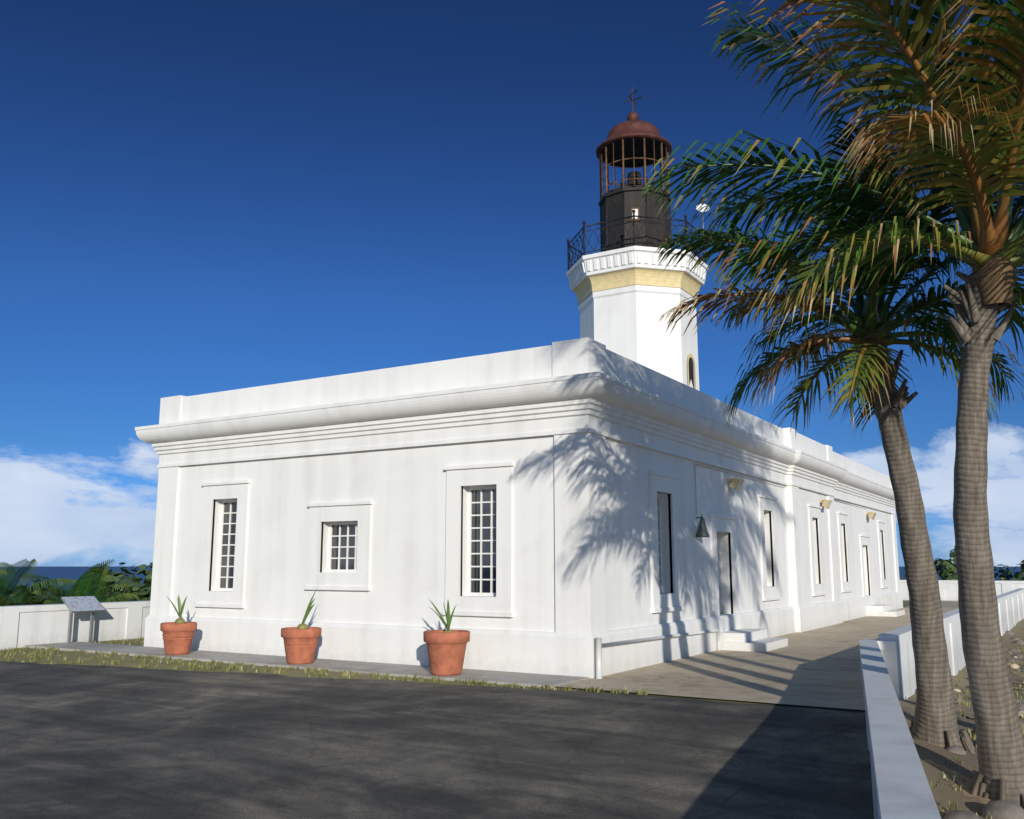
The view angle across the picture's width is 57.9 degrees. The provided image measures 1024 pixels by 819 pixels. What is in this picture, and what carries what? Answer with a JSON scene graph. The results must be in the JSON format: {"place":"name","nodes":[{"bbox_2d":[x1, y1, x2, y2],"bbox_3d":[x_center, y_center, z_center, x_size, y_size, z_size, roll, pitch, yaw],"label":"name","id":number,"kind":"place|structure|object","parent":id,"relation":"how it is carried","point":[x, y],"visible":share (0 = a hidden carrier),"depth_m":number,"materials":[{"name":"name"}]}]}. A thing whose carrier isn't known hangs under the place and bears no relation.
{"place":"outdoors","nodes":[
{"label":"outdoors","id":0,"kind":"place"},
{"bbox_2d":[0,600,1023,818],"bbox_3d":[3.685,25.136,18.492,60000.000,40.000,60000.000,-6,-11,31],"label":"ground","id":1,"kind":"structure","parent":0,"point":[943,792],"depth_m":14.04,"materials":[{"name":"green soil"}]},
{"bbox_2d":[0,559,137,605],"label":"bushes","id":2,"kind":"object","parent":1,"relation":"on","point":[82,590],"visible":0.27,"depth_m":23.59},
{"bbox_2d":[0,563,152,605],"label":"shrubs","id":3,"kind":"object","parent":1,"relation":"on","point":[37,598],"visible":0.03,"depth_m":26.97,"materials":[{"name":"green plant"}]},
{"bbox_2d":[24,641,589,688],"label":"sidewalk","id":4,"kind":"structure","parent":1,"relation":"on","point":[501,677],"depth_m":15.80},
{"bbox_2d":[61,596,104,642],"bbox_3d":[-9.536,4.673,20.511,0.472,1.026,0.800,-6,-11,31],"label":"interpretive sign","id":5,"kind":"object","parent":4,"relation":"on","point":[91,604],"visible":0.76,"depth_m":20.52,"materials":[{"name":"silver metal"}]},
{"bbox_2d":[160,618,469,675],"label":"flower pots","id":6,"kind":"object","parent":4,"relation":"on","point":[446,649],"visible":1,"depth_m":15.84,"materials":[{"name":"ceramic"}]},
{"bbox_2d":[165,589,456,629],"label":"potted plants","id":7,"kind":"object","parent":6,"relation":"on","point":[310,607],"visible":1,"depth_m":16.08,"materials":[{"name":"green plant"}]},
{"bbox_2d":[0,661,839,818],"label":"asphalt road","id":8,"kind":"structure","parent":1,"relation":"on","point":[95,742],"depth_m":9.32,"materials":[{"name":"grey asphalt"}]},
{"bbox_2d":[0,580,1023,818],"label":"perimeter walls","id":9,"kind":"structure","parent":1,"relation":"on","point":[901,788],"depth_m":14.23,"materials":[{"name":"white paint"}]},
{"bbox_2d":[0,623,1023,818],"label":"grass tufts","id":10,"kind":"object","parent":1,"relation":"on","point":[235,667],"visible":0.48,"depth_m":15.48,"materials":[{"name":"green plant"}]},
{"bbox_2d":[135,337,904,677],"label":"building","id":11,"kind":"structure","parent":1,"relation":"on","point":[579,455],"depth_m":17.15,"materials":[{"name":"white paint"}]},
{"bbox_2d":[566,246,708,390],"bbox_3d":[4.092,-1.266,29.842,4.287,6.810,4.287,-6,-11,31],"label":"tower shaft","id":12,"kind":"object","parent":11,"relation":"on","point":[628,297],"visible":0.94,"depth_m":28.52,"materials":[{"name":"white paint"}]},
{"bbox_2d":[596,86,671,251],"bbox_3d":[4.092,-7.823,30.951,2.560,6.490,2.560,-6,-11,31],"label":"lighthouse lantern","id":13,"kind":"object","parent":12,"relation":"on","point":[633,141],"visible":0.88,"depth_m":30.10,"materials":[{"name":"metal"}]},
{"bbox_2d":[567,210,706,269],"bbox_3d":[4.092,-5.198,30.507,4.249,1.165,4.249,-6,-11,31],"label":"gallery railing","id":14,"kind":"object","parent":12,"relation":"on","point":[584,235],"visible":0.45,"depth_m":28.79,"materials":[{"name":"black metal"}]},
{"bbox_2d":[696,514,709,536],"bbox_3d":[3.813,2.327,18.524,0.280,0.450,0.273,-6,-11,31],"label":"bell","id":15,"kind":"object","parent":11,"relation":"attached to","point":[702,530],"depth_m":18.45,"materials":[{"name":"grey metal"}]},
{"bbox_2d":[717,533,722,614],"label":"dwelling doors","id":16,"kind":"structure","parent":11,"relation":"in","point":[719,573],"depth_m":20.22,"materials":[{"name":"wood"}]},
{"bbox_2d":[595,464,866,678],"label":"conduits and pipes","id":17,"kind":"object","parent":11,"relation":"attached to","point":[599,644],"visible":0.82,"depth_m":15.71,"materials":[{"name":"grey plastic"}]},
{"bbox_2d":[727,478,875,519],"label":"wall lamps","id":18,"kind":"object","parent":11,"relation":"on","point":[736,484],"depth_m":20.46,"materials":[{"name":"beige glass"}]},
{"bbox_2d":[92,546,1023,601],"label":"bushes","id":19,"kind":"object","parent":1,"relation":"on","point":[947,569],"visible":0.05,"depth_m":27.76,"materials":[{"name":"green plant"}]},
{"bbox_2d":[555,600,958,709],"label":"paved walkway","id":20,"kind":"structure","parent":1,"relation":"on","point":[819,667],"depth_m":14.64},
{"bbox_2d":[701,710,873,818],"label":"asphalt wedge","id":21,"kind":"object","parent":1,"relation":"on","point":[822,770],"visible":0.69,"depth_m":8.07,"materials":[{"name":"grey asphalt"}]},
{"bbox_2d":[638,0,1023,808],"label":"palm","id":22,"kind":"object","parent":1,"relation":"on","point":[970,134],"depth_m":8.36,"materials":[{"name":"green plant"}]},
{"bbox_2d":[654,117,1023,753],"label":"palm","id":23,"kind":"object","parent":1,"relation":"on","point":[878,314],"depth_m":10.24,"materials":[{"name":"green plant"}]},
{"bbox_2d":[908,624,1023,818],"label":"slope rocks","id":24,"kind":"object","parent":1,"relation":"on","point":[1000,809],"visible":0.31,"depth_m":7.68,"materials":[{"name":"beige stone"}]},
{"bbox_2d":[914,655,1023,803],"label":"dry frond litter","id":25,"kind":"object","parent":1,"relation":"on","point":[969,713],"visible":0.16,"depth_m":9.03,"materials":[{"name":"brown plant"}]},
{"bbox_2d":[953,656,1023,718],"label":"slope stones","id":26,"kind":"object","parent":1,"relation":"on","point":[1015,666],"visible":0.36,"depth_m":19.30,"materials":[{"name":"stone"}]},
{"bbox_2d":[0,566,1023,599],"bbox_3d":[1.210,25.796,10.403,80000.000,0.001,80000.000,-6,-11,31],"label":"sea","id":27,"kind":"structure","parent":0,"point":[75,573],"depth_m":3395.84,"materials":[{"name":"liquid"}]},
{"bbox_2d":[0,0,1023,566],"label":"sky","id":28,"kind":"structure","parent":0,"point":[197,197],"materials":[{"name":"blue"}]},
{"bbox_2d":[696,204,708,252],"bbox_3d":[6.106,-5.819,29.501,0.393,1.656,0.279,-6,-11,31],"label":"satellite dish","id":29,"kind":"object","parent":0,"point":[703,209],"visible":0.53,"depth_m":29.62,"materials":[{"name":"white metal"}]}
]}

